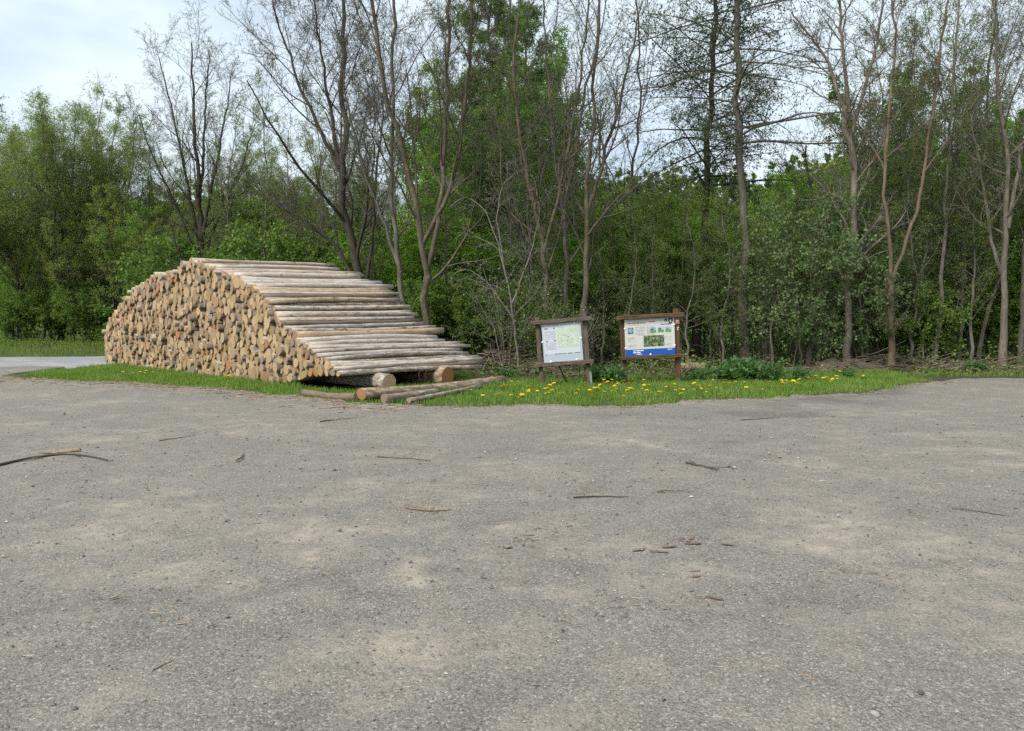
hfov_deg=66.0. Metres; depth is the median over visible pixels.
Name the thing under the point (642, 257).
bush
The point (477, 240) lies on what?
bush
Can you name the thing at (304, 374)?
log
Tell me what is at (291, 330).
log
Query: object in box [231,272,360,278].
log
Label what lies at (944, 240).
bare tree
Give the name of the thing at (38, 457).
branch
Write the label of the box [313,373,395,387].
bearer log
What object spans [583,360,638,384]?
herb clump
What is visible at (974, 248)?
sapling
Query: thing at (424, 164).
leafy tree
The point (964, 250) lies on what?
sapling
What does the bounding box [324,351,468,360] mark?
log
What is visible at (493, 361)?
brush heap
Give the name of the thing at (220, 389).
bark litter
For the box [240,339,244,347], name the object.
log
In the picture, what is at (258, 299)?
log
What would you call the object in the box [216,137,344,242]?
birch tree
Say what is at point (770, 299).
bush
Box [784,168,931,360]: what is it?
bush
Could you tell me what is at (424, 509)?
stick
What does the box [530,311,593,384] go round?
information board
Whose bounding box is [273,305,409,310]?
log
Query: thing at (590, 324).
bush
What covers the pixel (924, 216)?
sapling
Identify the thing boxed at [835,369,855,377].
herb clump
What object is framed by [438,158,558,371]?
dead tree
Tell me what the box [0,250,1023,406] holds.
ground
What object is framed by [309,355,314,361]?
log
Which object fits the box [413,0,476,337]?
sapling
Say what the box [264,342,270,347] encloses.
log
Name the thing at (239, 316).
log
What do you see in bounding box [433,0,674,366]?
bare tree
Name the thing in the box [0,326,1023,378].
undergrowth
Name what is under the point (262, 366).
log
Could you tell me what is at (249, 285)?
log
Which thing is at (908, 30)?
sapling
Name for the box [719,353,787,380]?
herb clump
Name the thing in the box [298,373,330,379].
log
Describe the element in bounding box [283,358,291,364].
log
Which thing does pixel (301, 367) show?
log
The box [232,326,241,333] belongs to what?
log
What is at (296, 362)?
log
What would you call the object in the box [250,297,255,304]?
log
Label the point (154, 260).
bush
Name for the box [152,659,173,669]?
stick
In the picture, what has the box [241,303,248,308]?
log
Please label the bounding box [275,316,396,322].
log
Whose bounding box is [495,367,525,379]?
herb clump
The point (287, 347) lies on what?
log
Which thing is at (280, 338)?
log
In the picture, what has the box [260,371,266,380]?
log
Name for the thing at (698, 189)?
hillside wood
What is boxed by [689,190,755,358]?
sapling
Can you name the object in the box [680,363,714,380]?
herb clump
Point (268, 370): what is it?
log
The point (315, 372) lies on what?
log
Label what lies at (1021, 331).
bare tree
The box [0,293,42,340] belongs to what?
bush
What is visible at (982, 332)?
bare tree
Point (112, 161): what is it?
birch tree
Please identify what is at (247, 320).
log
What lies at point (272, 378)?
log
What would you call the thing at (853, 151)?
bare tree
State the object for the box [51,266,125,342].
bush
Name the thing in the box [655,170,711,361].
sapling
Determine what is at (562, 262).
bush
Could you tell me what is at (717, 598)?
wood chip
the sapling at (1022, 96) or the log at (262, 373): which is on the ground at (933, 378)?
the sapling at (1022, 96)
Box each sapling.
[15,134,67,340]
[56,127,109,320]
[102,84,161,287]
[198,85,262,257]
[238,47,291,260]
[266,113,313,242]
[289,69,346,262]
[331,8,401,283]
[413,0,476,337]
[459,28,550,356]
[510,191,579,346]
[534,158,578,306]
[564,139,617,359]
[569,154,645,364]
[593,185,631,358]
[599,173,663,368]
[617,180,683,363]
[629,161,683,367]
[637,180,698,354]
[641,191,688,311]
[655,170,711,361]
[655,183,733,362]
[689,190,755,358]
[690,183,736,362]
[694,185,770,361]
[704,159,772,357]
[736,184,794,359]
[743,186,806,367]
[751,137,809,356]
[768,171,822,362]
[779,156,859,362]
[796,151,845,357]
[805,139,865,359]
[821,0,926,354]
[829,99,903,358]
[835,29,902,357]
[847,0,955,355]
[857,54,966,366]
[887,129,962,359]
[888,2,971,356]
[910,0,997,358]
[917,6,1023,362]
[926,105,1022,360]
[933,46,1019,358]
[955,1,1023,359]
[990,42,1023,289]
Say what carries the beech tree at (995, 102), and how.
on the ground at (933, 378)
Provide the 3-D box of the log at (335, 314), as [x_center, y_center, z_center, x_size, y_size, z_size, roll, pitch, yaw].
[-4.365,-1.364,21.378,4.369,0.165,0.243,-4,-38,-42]
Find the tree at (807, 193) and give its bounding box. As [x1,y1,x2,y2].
[763,115,850,363]
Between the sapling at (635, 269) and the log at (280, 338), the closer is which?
the log at (280, 338)
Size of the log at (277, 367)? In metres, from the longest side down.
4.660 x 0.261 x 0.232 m
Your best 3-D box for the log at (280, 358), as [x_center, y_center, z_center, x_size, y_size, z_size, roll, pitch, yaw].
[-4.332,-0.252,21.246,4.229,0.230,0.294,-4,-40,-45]
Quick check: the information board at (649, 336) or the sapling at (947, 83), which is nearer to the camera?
the information board at (649, 336)
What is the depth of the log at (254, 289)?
21.96 m
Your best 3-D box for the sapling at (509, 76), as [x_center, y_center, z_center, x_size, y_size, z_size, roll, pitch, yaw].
[0.082,-6.484,29.857,3.381,12.508,3.589,1,3,22]
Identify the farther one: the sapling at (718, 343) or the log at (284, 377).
the sapling at (718, 343)
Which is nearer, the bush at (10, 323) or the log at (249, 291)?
the log at (249, 291)
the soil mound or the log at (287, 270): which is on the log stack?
the log at (287, 270)
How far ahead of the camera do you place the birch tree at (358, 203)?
45.49 m
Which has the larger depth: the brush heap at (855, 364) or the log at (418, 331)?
the brush heap at (855, 364)
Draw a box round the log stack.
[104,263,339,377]
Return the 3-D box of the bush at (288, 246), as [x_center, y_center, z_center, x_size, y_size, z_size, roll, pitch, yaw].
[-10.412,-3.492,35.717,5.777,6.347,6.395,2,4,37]
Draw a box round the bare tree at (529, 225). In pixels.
[435,0,607,361]
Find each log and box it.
[123,296,129,302]
[153,272,165,278]
[160,272,165,278]
[180,261,188,267]
[189,258,316,263]
[192,260,197,265]
[197,260,309,267]
[201,259,335,266]
[203,264,224,268]
[211,265,339,270]
[213,270,221,273]
[214,268,323,270]
[221,270,360,273]
[226,273,231,279]
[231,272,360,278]
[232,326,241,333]
[233,271,363,276]
[236,368,241,375]
[237,313,241,320]
[239,276,369,280]
[240,279,381,289]
[240,331,245,338]
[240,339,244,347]
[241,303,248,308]
[242,362,248,368]
[244,317,251,324]
[246,283,266,287]
[246,338,253,345]
[247,288,252,294]
[247,324,254,332]
[248,308,252,317]
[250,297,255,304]
[250,345,258,352]
[251,286,388,292]
[251,334,258,344]
[252,315,255,325]
[252,367,256,375]
[253,350,258,355]
[254,283,393,288]
[254,323,263,330]
[255,314,262,322]
[255,358,260,364]
[256,294,396,301]
[256,302,262,309]
[257,289,391,293]
[258,291,399,294]
[258,329,266,337]
[259,315,263,321]
[259,363,266,371]
[260,294,392,299]
[260,300,403,304]
[260,336,267,343]
[260,344,267,351]
[260,356,265,362]
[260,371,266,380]
[262,302,399,308]
[262,374,312,383]
[263,297,399,302]
[264,304,393,308]
[264,317,275,328]
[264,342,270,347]
[265,297,395,304]
[265,309,402,317]
[266,355,273,362]
[266,368,272,373]
[267,333,272,341]
[268,316,415,321]
[269,326,275,335]
[269,376,295,383]
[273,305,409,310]
[273,334,277,343]
[273,363,283,371]
[274,310,411,313]
[274,312,417,318]
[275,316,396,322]
[276,345,285,354]
[276,376,310,382]
[277,334,284,342]
[277,355,285,363]
[278,316,414,322]
[279,319,420,325]
[281,325,404,335]
[282,373,297,382]
[283,322,423,330]
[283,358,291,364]
[283,365,292,374]
[284,344,294,352]
[287,373,320,381]
[289,325,435,333]
[290,338,294,345]
[291,349,297,355]
[292,327,444,339]
[294,358,299,366]
[297,334,437,345]
[297,352,304,361]
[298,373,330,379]
[299,362,304,370]
[299,371,331,378]
[301,371,324,377]
[301,389,360,400]
[303,338,445,347]
[303,360,315,367]
[305,341,462,352]
[305,352,312,358]
[307,343,417,350]
[308,368,405,376]
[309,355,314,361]
[311,344,470,353]
[313,368,318,375]
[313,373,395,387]
[315,348,458,357]
[315,348,462,364]
[317,364,325,375]
[320,355,440,364]
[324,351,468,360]
[324,354,472,368]
[324,369,331,375]
[329,355,478,364]
[330,357,481,367]
[330,360,484,375]
[333,359,456,370]
[336,365,482,375]
[357,376,506,399]
[381,388,440,402]
[393,367,453,383]
[406,384,481,402]
[680,362,708,372]
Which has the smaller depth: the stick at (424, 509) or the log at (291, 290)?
the stick at (424, 509)
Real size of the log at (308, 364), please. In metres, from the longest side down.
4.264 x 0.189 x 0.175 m
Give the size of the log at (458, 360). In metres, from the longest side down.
4.569 x 0.135 x 0.114 m
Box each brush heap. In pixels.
[469,343,537,371]
[487,346,585,376]
[789,356,907,370]
[850,340,956,370]
[895,351,1003,372]
[941,355,1023,370]
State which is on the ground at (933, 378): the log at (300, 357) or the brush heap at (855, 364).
the brush heap at (855, 364)
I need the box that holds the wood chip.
[705,596,723,599]
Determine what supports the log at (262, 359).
on the log at (262, 366)
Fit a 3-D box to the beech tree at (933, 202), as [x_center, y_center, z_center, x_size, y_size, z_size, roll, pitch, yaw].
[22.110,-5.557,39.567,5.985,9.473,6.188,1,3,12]
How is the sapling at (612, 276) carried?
on the ground at (933, 378)
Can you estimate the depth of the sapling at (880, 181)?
29.39 m
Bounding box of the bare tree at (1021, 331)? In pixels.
[971,0,1023,364]
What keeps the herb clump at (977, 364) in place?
on the ground at (933, 378)
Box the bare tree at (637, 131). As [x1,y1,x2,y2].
[533,0,693,307]
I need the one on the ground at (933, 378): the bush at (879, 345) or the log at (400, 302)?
the bush at (879, 345)
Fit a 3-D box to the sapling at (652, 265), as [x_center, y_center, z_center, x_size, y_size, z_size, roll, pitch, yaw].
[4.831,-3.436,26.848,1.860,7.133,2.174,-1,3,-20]
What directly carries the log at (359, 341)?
on the log
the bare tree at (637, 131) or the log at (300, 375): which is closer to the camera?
the log at (300, 375)
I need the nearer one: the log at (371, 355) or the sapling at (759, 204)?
the log at (371, 355)
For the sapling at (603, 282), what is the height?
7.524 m
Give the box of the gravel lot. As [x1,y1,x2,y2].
[0,366,1023,730]
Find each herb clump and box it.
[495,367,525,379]
[582,368,602,379]
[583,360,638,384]
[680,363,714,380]
[703,357,761,381]
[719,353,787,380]
[738,360,793,380]
[783,365,821,380]
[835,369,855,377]
[955,356,989,372]
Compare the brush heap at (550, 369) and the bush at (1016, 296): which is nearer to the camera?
the brush heap at (550, 369)
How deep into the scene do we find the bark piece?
9.39 m
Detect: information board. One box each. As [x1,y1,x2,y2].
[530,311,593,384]
[616,308,685,382]
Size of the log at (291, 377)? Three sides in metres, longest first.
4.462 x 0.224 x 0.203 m
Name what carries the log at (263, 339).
on the log at (263, 348)
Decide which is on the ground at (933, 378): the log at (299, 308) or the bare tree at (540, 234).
the bare tree at (540, 234)
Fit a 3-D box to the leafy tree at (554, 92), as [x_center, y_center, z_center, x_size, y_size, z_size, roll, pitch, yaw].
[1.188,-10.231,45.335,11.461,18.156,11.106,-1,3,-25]
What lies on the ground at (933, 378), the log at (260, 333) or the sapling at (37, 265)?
the sapling at (37, 265)
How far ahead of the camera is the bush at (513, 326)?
25.30 m
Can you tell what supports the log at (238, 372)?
on the log
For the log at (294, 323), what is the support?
on the log at (283, 333)
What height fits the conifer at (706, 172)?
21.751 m
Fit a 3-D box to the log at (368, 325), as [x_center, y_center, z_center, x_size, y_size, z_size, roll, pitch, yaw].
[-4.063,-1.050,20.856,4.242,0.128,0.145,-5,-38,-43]
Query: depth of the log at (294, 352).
19.19 m
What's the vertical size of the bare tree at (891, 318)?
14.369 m
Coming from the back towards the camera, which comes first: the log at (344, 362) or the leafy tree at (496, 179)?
the leafy tree at (496, 179)
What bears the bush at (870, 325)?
on the ground at (933, 378)
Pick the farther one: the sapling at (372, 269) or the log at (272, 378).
the sapling at (372, 269)
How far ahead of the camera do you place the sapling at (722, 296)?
28.32 m
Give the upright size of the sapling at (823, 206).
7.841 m
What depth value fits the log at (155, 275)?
25.81 m
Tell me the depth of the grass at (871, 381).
19.55 m
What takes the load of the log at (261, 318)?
on the log
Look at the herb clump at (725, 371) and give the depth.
20.65 m
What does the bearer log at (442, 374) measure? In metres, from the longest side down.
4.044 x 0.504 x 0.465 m
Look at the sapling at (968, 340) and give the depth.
29.54 m
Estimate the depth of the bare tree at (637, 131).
30.47 m
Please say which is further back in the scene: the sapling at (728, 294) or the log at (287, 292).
the sapling at (728, 294)
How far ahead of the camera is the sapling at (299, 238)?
37.52 m
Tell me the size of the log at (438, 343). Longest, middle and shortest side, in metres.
4.609 x 0.216 x 0.214 m
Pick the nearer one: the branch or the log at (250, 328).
the branch
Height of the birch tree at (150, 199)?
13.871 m
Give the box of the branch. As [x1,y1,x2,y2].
[0,452,107,465]
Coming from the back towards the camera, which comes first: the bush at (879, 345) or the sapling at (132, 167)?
the sapling at (132, 167)
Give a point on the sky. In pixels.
(52, 45)
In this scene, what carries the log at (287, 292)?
on the log at (258, 299)
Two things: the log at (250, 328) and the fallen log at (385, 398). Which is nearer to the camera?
the fallen log at (385, 398)
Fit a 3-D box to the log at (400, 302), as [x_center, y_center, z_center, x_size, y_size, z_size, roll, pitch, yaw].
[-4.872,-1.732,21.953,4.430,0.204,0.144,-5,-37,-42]
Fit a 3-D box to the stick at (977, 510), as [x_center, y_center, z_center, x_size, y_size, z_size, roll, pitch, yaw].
[3.875,1.206,6.527,0.426,0.018,0.040,3,4,44]
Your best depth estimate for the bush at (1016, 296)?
29.43 m
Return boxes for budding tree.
[0,193,62,340]
[14,188,109,341]
[62,175,154,309]
[111,0,273,269]
[123,200,192,270]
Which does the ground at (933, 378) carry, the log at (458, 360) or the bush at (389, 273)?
the bush at (389, 273)
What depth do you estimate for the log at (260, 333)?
20.52 m
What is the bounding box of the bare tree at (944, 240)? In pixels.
[862,0,1023,365]
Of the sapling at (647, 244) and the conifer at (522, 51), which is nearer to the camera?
the sapling at (647, 244)
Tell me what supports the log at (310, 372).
on the bearer log at (442, 374)
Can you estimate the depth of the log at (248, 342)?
20.89 m
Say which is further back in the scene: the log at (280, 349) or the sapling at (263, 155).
the sapling at (263, 155)
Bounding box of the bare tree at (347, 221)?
[185,0,425,278]
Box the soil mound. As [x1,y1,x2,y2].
[794,358,901,372]
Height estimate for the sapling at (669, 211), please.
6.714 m
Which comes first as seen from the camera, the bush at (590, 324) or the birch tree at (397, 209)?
the bush at (590, 324)
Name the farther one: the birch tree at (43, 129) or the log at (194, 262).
the birch tree at (43, 129)
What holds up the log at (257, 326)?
on the log
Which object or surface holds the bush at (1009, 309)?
on the ground at (933, 378)
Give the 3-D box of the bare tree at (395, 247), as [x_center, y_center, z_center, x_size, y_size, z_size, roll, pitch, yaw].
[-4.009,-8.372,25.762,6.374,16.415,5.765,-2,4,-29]
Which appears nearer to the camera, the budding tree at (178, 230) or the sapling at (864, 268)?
the sapling at (864, 268)
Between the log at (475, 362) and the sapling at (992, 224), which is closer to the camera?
the log at (475, 362)
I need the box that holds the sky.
[0,0,1023,244]
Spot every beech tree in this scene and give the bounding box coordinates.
[902,161,983,264]
[925,95,1023,349]
[931,108,1023,354]
[948,112,1023,264]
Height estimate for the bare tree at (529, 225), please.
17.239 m
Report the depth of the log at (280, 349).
19.64 m
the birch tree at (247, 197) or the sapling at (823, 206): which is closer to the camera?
the sapling at (823, 206)
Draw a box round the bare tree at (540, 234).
[442,0,647,370]
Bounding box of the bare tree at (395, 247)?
[275,0,495,308]
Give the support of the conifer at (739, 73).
on the ground at (933, 378)
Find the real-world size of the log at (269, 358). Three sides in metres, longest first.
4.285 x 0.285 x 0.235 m
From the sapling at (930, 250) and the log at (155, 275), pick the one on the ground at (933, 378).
the sapling at (930, 250)
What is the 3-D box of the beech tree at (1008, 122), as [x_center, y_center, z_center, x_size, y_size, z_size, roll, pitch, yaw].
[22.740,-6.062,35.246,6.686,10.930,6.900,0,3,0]
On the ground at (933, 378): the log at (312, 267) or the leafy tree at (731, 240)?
the leafy tree at (731, 240)
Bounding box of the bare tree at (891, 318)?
[820,0,1023,364]
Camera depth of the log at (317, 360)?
18.63 m
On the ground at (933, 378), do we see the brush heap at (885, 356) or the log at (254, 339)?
the brush heap at (885, 356)
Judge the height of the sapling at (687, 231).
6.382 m
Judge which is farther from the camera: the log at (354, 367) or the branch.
the log at (354, 367)
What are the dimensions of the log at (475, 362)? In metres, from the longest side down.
4.568 x 0.232 x 0.232 m
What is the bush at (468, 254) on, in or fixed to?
on the ground at (933, 378)
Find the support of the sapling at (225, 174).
on the ground at (933, 378)
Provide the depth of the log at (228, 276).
21.73 m
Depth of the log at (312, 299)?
21.40 m
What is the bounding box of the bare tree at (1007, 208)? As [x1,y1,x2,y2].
[873,0,1023,368]
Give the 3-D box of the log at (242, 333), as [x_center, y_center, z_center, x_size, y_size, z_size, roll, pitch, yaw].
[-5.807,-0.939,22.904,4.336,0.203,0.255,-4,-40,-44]
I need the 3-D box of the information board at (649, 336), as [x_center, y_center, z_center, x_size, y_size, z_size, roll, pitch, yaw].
[3.716,-0.481,21.143,1.826,2.030,0.247,-3,3,-5]
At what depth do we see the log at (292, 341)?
19.35 m
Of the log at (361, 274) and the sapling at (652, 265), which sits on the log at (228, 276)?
the log at (361, 274)
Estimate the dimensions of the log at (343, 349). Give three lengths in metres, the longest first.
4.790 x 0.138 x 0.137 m
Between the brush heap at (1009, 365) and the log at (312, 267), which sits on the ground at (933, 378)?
the brush heap at (1009, 365)
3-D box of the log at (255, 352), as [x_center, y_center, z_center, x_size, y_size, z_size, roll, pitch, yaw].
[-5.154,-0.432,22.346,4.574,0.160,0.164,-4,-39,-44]
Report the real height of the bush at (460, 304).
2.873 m
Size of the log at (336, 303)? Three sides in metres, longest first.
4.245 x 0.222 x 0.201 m
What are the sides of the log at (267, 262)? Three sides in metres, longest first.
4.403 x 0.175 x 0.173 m
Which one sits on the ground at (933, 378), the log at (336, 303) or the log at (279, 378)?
the log at (279, 378)
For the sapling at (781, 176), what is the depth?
30.61 m
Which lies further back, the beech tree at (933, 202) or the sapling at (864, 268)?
the beech tree at (933, 202)
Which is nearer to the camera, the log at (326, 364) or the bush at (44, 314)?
the log at (326, 364)
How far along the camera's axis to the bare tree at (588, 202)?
25.58 m
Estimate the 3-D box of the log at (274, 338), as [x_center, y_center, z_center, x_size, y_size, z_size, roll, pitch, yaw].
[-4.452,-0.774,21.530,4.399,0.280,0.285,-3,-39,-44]
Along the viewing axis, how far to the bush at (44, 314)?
44.31 m
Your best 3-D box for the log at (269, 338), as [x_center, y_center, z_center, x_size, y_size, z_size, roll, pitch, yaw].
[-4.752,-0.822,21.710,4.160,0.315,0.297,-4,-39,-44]
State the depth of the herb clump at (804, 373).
21.15 m
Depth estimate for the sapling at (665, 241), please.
30.66 m
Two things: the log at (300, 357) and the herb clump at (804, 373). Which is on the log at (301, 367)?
the log at (300, 357)
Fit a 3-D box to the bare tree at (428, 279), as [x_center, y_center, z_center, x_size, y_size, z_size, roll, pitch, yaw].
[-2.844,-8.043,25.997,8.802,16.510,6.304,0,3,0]
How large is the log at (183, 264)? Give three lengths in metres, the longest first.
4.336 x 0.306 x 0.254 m
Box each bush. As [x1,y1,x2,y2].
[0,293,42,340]
[13,284,82,342]
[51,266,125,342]
[98,231,227,324]
[188,211,327,262]
[258,206,417,283]
[322,221,425,314]
[402,266,486,350]
[408,211,515,348]
[438,243,588,368]
[447,286,520,359]
[449,226,553,354]
[494,233,595,343]
[504,268,577,358]
[539,292,625,372]
[542,203,642,354]
[593,185,732,354]
[694,198,845,363]
[709,175,925,366]
[753,191,913,358]
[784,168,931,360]
[842,235,939,353]
[858,256,971,361]
[903,246,1020,357]
[940,215,1021,356]
[975,244,1021,341]
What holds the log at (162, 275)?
on the log stack
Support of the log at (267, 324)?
on the log
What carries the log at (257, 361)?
on the log
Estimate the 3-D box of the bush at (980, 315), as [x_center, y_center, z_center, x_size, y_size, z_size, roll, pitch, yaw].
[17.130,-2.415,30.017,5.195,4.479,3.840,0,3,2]
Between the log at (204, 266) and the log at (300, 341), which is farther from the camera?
the log at (204, 266)
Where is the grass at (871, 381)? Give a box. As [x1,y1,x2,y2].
[0,336,1023,407]
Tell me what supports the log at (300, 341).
on the log
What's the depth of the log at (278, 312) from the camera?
21.14 m
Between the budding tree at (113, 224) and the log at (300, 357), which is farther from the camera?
the budding tree at (113, 224)
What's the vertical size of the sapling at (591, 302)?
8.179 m
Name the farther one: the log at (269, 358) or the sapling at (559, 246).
the sapling at (559, 246)
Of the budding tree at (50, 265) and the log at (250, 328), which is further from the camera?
the budding tree at (50, 265)
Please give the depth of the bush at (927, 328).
27.20 m
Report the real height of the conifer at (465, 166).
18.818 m
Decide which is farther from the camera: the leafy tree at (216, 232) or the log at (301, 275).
the leafy tree at (216, 232)
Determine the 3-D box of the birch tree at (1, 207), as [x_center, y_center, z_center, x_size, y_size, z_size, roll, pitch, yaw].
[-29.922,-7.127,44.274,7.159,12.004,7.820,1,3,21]
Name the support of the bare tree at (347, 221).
on the ground at (933, 378)
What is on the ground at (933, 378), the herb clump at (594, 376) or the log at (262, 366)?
the herb clump at (594, 376)
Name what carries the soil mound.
on the ground at (933, 378)
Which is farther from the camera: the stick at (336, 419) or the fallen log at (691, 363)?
the fallen log at (691, 363)
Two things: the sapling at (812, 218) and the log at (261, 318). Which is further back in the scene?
the sapling at (812, 218)
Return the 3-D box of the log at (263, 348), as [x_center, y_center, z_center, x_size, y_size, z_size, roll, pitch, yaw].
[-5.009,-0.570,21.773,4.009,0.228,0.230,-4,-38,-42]
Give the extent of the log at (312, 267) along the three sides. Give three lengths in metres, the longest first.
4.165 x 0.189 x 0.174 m
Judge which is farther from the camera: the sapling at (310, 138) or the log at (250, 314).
the sapling at (310, 138)
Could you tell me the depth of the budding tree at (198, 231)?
37.41 m
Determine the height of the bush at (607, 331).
5.875 m
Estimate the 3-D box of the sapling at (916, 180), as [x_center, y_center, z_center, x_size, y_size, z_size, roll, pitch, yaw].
[13.455,-5.061,26.624,3.530,10.439,2.484,1,3,17]
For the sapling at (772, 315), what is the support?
on the ground at (933, 378)
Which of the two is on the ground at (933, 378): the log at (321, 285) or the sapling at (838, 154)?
the sapling at (838, 154)
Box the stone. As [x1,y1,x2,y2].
[870,710,879,716]
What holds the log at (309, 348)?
on the log
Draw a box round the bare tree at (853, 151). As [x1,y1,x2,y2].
[776,0,923,361]
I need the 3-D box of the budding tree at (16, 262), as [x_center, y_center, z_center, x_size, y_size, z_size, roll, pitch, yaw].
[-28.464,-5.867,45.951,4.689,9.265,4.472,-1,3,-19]
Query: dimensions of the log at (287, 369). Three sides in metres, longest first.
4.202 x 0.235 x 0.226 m
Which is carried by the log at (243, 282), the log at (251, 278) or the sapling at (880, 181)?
the log at (251, 278)
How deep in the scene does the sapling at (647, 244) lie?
28.27 m
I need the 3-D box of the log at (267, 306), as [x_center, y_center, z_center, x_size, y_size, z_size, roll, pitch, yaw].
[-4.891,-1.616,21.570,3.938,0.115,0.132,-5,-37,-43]
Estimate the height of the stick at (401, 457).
0.022 m
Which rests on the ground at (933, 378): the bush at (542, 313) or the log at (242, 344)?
the bush at (542, 313)
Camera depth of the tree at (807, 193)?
28.23 m
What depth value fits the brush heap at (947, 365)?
25.74 m
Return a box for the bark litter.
[0,375,1015,680]
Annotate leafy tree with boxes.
[182,180,255,255]
[195,179,289,257]
[271,222,315,261]
[379,58,559,263]
[428,111,566,261]
[447,22,623,250]
[607,193,694,311]
[673,197,767,349]
[814,56,1022,346]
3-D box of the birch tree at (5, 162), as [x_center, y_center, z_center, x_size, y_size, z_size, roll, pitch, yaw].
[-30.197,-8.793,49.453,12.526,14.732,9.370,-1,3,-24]
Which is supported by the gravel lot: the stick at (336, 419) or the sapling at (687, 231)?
the stick at (336, 419)
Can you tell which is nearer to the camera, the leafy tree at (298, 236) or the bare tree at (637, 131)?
the bare tree at (637, 131)
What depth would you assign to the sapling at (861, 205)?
27.62 m
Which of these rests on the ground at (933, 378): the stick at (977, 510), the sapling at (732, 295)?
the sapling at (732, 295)
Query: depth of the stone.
3.12 m
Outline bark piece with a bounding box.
[48,447,81,452]
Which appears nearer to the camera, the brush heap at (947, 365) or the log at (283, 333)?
the log at (283, 333)
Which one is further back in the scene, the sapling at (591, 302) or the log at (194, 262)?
the sapling at (591, 302)
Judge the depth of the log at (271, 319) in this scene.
20.01 m
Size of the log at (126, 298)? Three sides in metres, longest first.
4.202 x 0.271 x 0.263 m
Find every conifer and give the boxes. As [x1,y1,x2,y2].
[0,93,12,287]
[401,0,628,347]
[418,0,616,337]
[582,0,893,363]
[600,0,853,359]
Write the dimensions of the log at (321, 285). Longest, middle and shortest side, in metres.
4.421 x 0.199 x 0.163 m
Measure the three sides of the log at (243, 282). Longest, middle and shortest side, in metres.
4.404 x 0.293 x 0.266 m
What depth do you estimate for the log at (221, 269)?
22.99 m
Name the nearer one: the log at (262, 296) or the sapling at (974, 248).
the log at (262, 296)
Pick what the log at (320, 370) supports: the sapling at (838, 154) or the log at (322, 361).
the log at (322, 361)
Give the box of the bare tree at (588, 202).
[529,0,675,370]
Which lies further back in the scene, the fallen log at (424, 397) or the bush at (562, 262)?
the bush at (562, 262)
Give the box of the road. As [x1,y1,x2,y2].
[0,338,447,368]
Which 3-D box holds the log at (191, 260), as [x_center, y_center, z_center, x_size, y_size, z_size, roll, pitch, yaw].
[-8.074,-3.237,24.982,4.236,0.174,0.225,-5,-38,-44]
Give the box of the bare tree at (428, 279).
[291,0,546,325]
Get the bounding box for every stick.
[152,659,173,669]
[159,435,194,440]
[319,416,364,421]
[377,455,429,460]
[402,500,451,513]
[573,495,627,497]
[656,489,692,491]
[685,460,730,470]
[952,506,1009,515]
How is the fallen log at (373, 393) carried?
on the ground at (933, 378)
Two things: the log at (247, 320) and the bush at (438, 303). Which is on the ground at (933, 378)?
the bush at (438, 303)
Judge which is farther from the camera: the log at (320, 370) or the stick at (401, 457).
the log at (320, 370)
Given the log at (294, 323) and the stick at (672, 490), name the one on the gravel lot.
the stick at (672, 490)
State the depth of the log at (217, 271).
22.29 m
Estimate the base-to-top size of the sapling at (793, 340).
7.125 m
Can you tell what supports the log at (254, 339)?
on the log
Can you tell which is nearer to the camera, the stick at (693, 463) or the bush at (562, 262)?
the stick at (693, 463)
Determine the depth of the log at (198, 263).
23.35 m
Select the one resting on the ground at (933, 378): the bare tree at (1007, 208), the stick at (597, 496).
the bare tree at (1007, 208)
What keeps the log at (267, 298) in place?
on the log at (336, 303)
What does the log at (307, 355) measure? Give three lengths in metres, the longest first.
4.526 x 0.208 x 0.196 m
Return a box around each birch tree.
[0,70,161,341]
[0,85,180,314]
[0,104,115,337]
[0,143,37,275]
[73,124,196,287]
[146,139,307,251]
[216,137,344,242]
[288,126,415,261]
[352,161,418,280]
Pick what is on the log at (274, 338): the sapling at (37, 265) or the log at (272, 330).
the log at (272, 330)
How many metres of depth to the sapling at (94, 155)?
45.47 m
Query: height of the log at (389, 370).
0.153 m
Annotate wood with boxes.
[0,64,1014,351]
[6,148,964,314]
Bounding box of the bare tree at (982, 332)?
[944,0,1023,362]
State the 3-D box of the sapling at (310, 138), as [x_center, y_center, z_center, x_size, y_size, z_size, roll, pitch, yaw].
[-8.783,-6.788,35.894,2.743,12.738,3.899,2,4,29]
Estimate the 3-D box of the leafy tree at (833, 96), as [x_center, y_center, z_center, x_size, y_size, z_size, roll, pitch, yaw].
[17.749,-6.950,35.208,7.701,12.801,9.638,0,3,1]
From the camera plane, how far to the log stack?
24.29 m
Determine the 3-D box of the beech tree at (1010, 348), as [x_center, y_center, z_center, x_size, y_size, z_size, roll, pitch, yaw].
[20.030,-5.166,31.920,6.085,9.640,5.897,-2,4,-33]
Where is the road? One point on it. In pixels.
(69, 362)
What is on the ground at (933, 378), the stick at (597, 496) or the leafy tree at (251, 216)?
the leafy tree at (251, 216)
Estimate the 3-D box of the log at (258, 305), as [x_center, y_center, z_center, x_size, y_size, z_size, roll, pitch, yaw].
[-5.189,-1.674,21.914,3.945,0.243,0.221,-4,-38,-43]
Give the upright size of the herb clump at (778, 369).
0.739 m
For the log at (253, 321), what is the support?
on the log
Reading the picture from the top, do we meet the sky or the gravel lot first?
the sky
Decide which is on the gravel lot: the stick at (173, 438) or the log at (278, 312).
the stick at (173, 438)
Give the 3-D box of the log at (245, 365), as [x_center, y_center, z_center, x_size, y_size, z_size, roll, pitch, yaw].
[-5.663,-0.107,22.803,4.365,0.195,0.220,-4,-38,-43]

